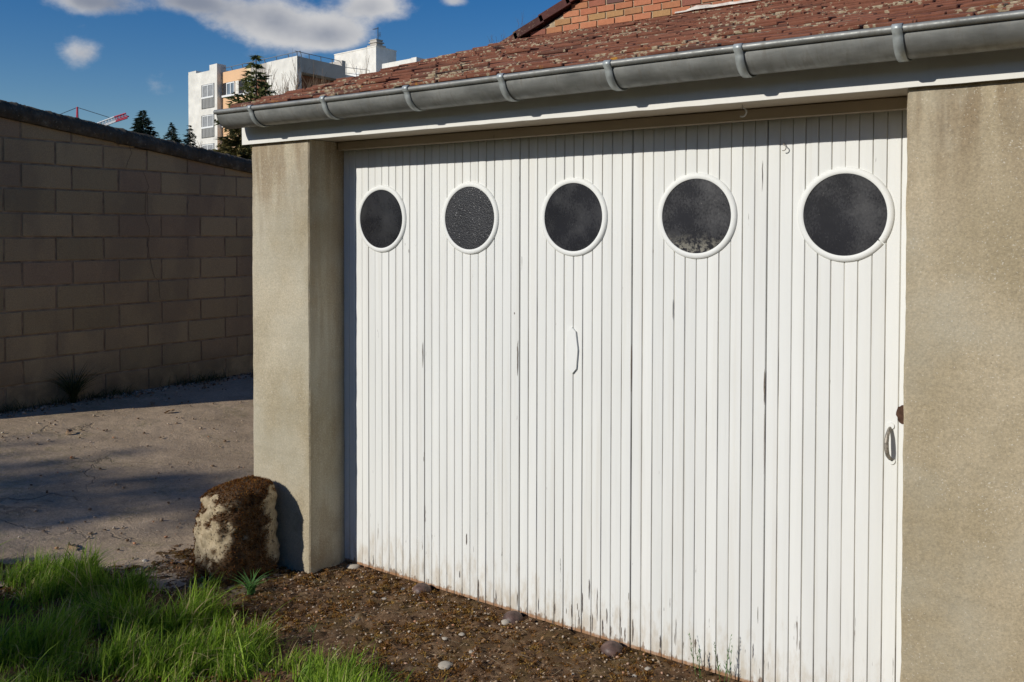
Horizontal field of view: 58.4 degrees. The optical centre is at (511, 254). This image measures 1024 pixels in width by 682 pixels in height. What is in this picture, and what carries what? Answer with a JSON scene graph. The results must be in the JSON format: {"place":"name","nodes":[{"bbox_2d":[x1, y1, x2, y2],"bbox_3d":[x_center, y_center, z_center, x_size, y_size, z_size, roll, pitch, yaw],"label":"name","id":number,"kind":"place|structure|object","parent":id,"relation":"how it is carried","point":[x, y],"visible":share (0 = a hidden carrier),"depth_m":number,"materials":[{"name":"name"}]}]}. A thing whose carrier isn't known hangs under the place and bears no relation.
{"place":"outdoors","nodes":[
{"label":"outdoors","id":0,"kind":"place"},
{"bbox_2d":[0,374,288,593],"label":"driveway","id":1,"kind":"structure","parent":0,"point":[25,462],"depth_m":6.09,"materials":[{"name":"concrete"}]},
{"bbox_2d":[39,362,107,402],"bbox_3d":[-3.701,1.067,7.719,0.727,0.385,0.730,0,1,1],"label":"grass tuft","id":2,"kind":"object","parent":1,"relation":"on","point":[73,390],"visible":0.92,"depth_m":7.70,"materials":[{"name":"green plant"}]},
{"bbox_2d":[0,368,230,413],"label":"wall grass","id":3,"kind":"structure","parent":1,"relation":"on","point":[177,383],"depth_m":8.01,"materials":[{"name":"green plant"}]},
{"bbox_2d":[1,380,251,606],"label":"grit","id":4,"kind":"object","parent":1,"relation":"on","point":[62,521],"visible":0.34,"depth_m":6.05,"materials":[{"name":"gravel"}]},
{"bbox_2d":[0,373,253,417],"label":"leaf litter","id":5,"kind":"object","parent":1,"relation":"on","point":[179,386],"visible":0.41,"depth_m":8.13,"materials":[{"name":"plant"}]},
{"bbox_2d":[0,0,560,143],"label":"sky","id":6,"kind":"structure","parent":0,"point":[109,58],"materials":[{"name":"blue"}]},
{"bbox_2d":[0,544,741,681],"bbox_3d":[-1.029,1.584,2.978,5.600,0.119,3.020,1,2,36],"label":"soil bed","id":7,"kind":"object","parent":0,"point":[332,635],"visible":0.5,"depth_m":3.83,"materials":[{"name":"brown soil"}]},
{"bbox_2d":[61,107,128,124],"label":"tower crane","id":8,"kind":"object","parent":7,"relation":"on","point":[109,122],"visible":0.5,"depth_m":209.94,"materials":[{"name":"red metal"}]},
{"bbox_2d":[0,100,252,411],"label":"block wall","id":9,"kind":"structure","parent":7,"relation":"on","point":[126,257],"depth_m":8.13,"materials":[{"name":"concrete"}]},
{"bbox_2d":[129,110,160,137],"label":"conifer tree","id":10,"kind":"object","parent":7,"relation":"on","point":[141,125],"visible":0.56,"depth_m":61.90,"materials":[{"name":"green plant"}]},
{"bbox_2d":[162,122,181,142],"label":"conifer tree","id":11,"kind":"object","parent":7,"relation":"on","point":[171,133],"visible":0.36,"depth_m":65.91,"materials":[{"name":"green plant"}]},
{"bbox_2d":[181,125,198,146],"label":"conifer tree","id":12,"kind":"object","parent":7,"relation":"on","point":[190,135],"visible":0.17,"depth_m":63.97,"materials":[{"name":"green plant"}]},
{"bbox_2d":[191,572,220,586],"bbox_3d":[-1.437,1.544,4.351,0.148,0.074,0.157,1,2,36],"label":"rosette weed","id":13,"kind":"object","parent":7,"relation":"on","point":[205,581],"visible":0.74,"depth_m":4.36,"materials":[{"name":"green plant"}]},
{"bbox_2d":[0,531,446,681],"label":"grass","id":14,"kind":"structure","parent":7,"relation":"on","point":[60,633],"depth_m":3.66,"materials":[{"name":"green plant"}]},
{"bbox_2d":[213,128,251,159],"bbox_3d":[-6.520,-1.111,22.081,1.927,4.499,2.116,1,2,36],"label":"cedar tree","id":15,"kind":"object","parent":7,"relation":"on","point":[227,145],"visible":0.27,"depth_m":21.81,"materials":[{"name":"green plant"}]},
{"bbox_2d":[191,474,279,585],"bbox_3d":[-1.373,1.357,4.554,0.407,0.500,0.382,1,2,36],"label":"boulder","id":16,"kind":"object","parent":7,"relation":"on","point":[235,527],"visible":0.98,"depth_m":4.42,"materials":[{"name":"stone"}]},
{"bbox_2d":[214,55,277,125],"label":"conifer tree","id":17,"kind":"object","parent":7,"relation":"on","point":[261,91],"visible":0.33,"depth_m":41.83,"materials":[{"name":"green plant"}]},
{"bbox_2d":[227,567,281,594],"bbox_3d":[-1.218,1.531,4.282,0.248,0.106,0.234,1,2,36],"label":"rosette weed","id":18,"kind":"object","parent":7,"relation":"on","point":[251,587],"visible":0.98,"depth_m":4.28,"materials":[{"name":"green plant"}]},
{"bbox_2d":[242,57,317,95],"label":"bare tree","id":19,"kind":"object","parent":7,"relation":"on","point":[287,87],"visible":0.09,"depth_m":44.82,"materials":[{"name":"brown plant"}]},
{"bbox_2d":[233,63,329,99],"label":"bare tree","id":20,"kind":"object","parent":7,"relation":"on","point":[277,80],"visible":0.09,"depth_m":46.11,"materials":[{"name":"brown plant"}]},
{"bbox_2d":[188,28,422,149],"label":"apartment building","id":21,"kind":"structure","parent":7,"relation":"on","point":[212,87],"depth_m":95.12,"materials":[{"name":"white paint"}]},
{"bbox_2d":[201,83,213,108],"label":"window","id":22,"kind":"structure","parent":21,"relation":"in","point":[207,91],"depth_m":95.82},
{"bbox_2d":[201,114,213,137],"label":"window","id":23,"kind":"structure","parent":21,"relation":"in","point":[207,121],"depth_m":95.94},
{"bbox_2d":[201,143,213,149],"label":"window","id":24,"kind":"structure","parent":21,"relation":"in","point":[209,146],"depth_m":95.90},
{"bbox_2d":[221,81,234,97],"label":"window","id":25,"kind":"structure","parent":21,"relation":"in","point":[228,87],"depth_m":94.17,"materials":[{"name":"white glass"}]},
{"bbox_2d":[239,81,253,94],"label":"window","id":26,"kind":"structure","parent":21,"relation":"in","point":[240,91],"depth_m":92.53,"materials":[{"name":"white glass"}]},
{"bbox_2d":[45,566,659,681],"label":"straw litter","id":27,"kind":"object","parent":7,"relation":"on","point":[405,632],"visible":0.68,"depth_m":3.86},
{"bbox_2d":[346,563,360,568],"bbox_3d":[-0.800,1.581,4.637,0.066,0.028,0.064,1,2,36],"label":"pebble","id":28,"kind":"object","parent":7,"relation":"on","point":[354,566],"visible":0.9,"depth_m":4.62,"materials":[{"name":"white stone"}]},
{"bbox_2d":[350,50,369,75],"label":"bare tree","id":29,"kind":"object","parent":7,"relation":"on","point":[359,67],"depth_m":49.11,"materials":[{"name":"plant"}]},
{"bbox_2d":[0,544,725,681],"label":"leaf crumbs","id":30,"kind":"object","parent":7,"relation":"on","point":[440,678],"visible":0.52,"depth_m":3.86,"materials":[{"name":"brown plant"}]},
{"bbox_2d":[0,547,739,681],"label":"moss carpet","id":31,"kind":"object","parent":7,"relation":"on","point":[385,644],"visible":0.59,"depth_m":3.91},
{"bbox_2d":[412,583,430,594],"bbox_3d":[-0.425,1.585,4.311,0.092,0.075,0.092,0,1,-8],"label":"edge stone","id":32,"kind":"object","parent":7,"relation":"on","point":[418,587],"visible":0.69,"depth_m":4.29,"materials":[{"name":"grey stone"}]},
{"bbox_2d":[438,661,453,669],"bbox_3d":[-0.261,1.600,3.565,0.053,0.018,0.059,1,2,26],"label":"pebble","id":33,"kind":"object","parent":7,"relation":"on","point":[446,664],"visible":1,"depth_m":3.56,"materials":[{"name":"beige stone"}]},
{"bbox_2d":[501,619,509,624],"bbox_3d":[-0.027,1.591,3.958,0.042,0.024,0.044,1,2,36],"label":"pebble","id":34,"kind":"object","parent":7,"relation":"on","point":[505,621],"visible":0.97,"depth_m":3.95,"materials":[{"name":"beige stone"}]},
{"bbox_2d":[502,610,522,623],"bbox_3d":[0.004,1.593,3.997,0.092,0.074,0.093,-1,2,-38],"label":"edge stone","id":35,"kind":"object","parent":7,"relation":"on","point":[512,616],"visible":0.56,"depth_m":3.97,"materials":[{"name":"grey stone"}]},
{"bbox_2d":[600,640,623,656],"bbox_3d":[0.405,1.602,3.703,0.096,0.075,0.092,1,2,23],"label":"edge stone","id":36,"kind":"object","parent":7,"relation":"on","point":[611,648],"visible":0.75,"depth_m":3.68,"materials":[{"name":"grey stone"}]},
{"bbox_2d":[501,0,762,41],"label":"brick house","id":37,"kind":"structure","parent":7,"relation":"on","point":[563,15],"depth_m":5.98,"materials":[{"name":"brick"}]},
{"bbox_2d":[688,633,701,678],"bbox_3d":[0.702,1.536,3.500,0.030,0.162,0.063,-1,2,-27],"label":"spire weed","id":38,"kind":"object","parent":7,"relation":"on","point":[697,659],"visible":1,"depth_m":3.49,"materials":[{"name":"green plant"}]},
{"bbox_2d":[714,634,732,681],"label":"spire weed","id":39,"kind":"object","parent":7,"relation":"on","point":[728,671],"visible":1,"depth_m":3.42,"materials":[{"name":"green plant"}]},
{"bbox_2d":[213,0,1023,681],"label":"garage","id":40,"kind":"structure","parent":0,"point":[663,336],"depth_m":3.54,"materials":[{"name":"white paint"}]},
{"bbox_2d":[344,145,424,582],"bbox_3d":[-0.634,0.517,4.527,0.554,2.112,0.046,1,2,36],"label":"door panel","id":41,"kind":"structure","parent":40,"relation":"in","point":[384,188],"depth_m":4.50,"materials":[{"name":"white paint"}]},
{"bbox_2d":[425,138,520,611],"bbox_3d":[-0.185,0.533,4.198,0.554,2.126,0.046,1,2,36],"label":"door panel","id":42,"kind":"structure","parent":40,"relation":"in","point":[473,188],"depth_m":4.18,"materials":[{"name":"white paint"}]},
{"bbox_2d":[520,130,633,646],"bbox_3d":[0.266,0.535,3.868,0.558,2.112,0.046,1,2,36],"label":"door panel","id":43,"kind":"structure","parent":40,"relation":"in","point":[576,274],"depth_m":3.84,"materials":[{"name":"white paint"}]},
{"bbox_2d":[631,120,768,681],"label":"door panel","id":44,"kind":"structure","parent":40,"relation":"in","point":[700,192],"depth_m":3.52,"materials":[{"name":"white paint"}]},
{"bbox_2d":[764,110,906,681],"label":"door panel","id":45,"kind":"structure","parent":40,"relation":"in","point":[836,271],"depth_m":3.21,"materials":[{"name":"white paint"}]}
]}

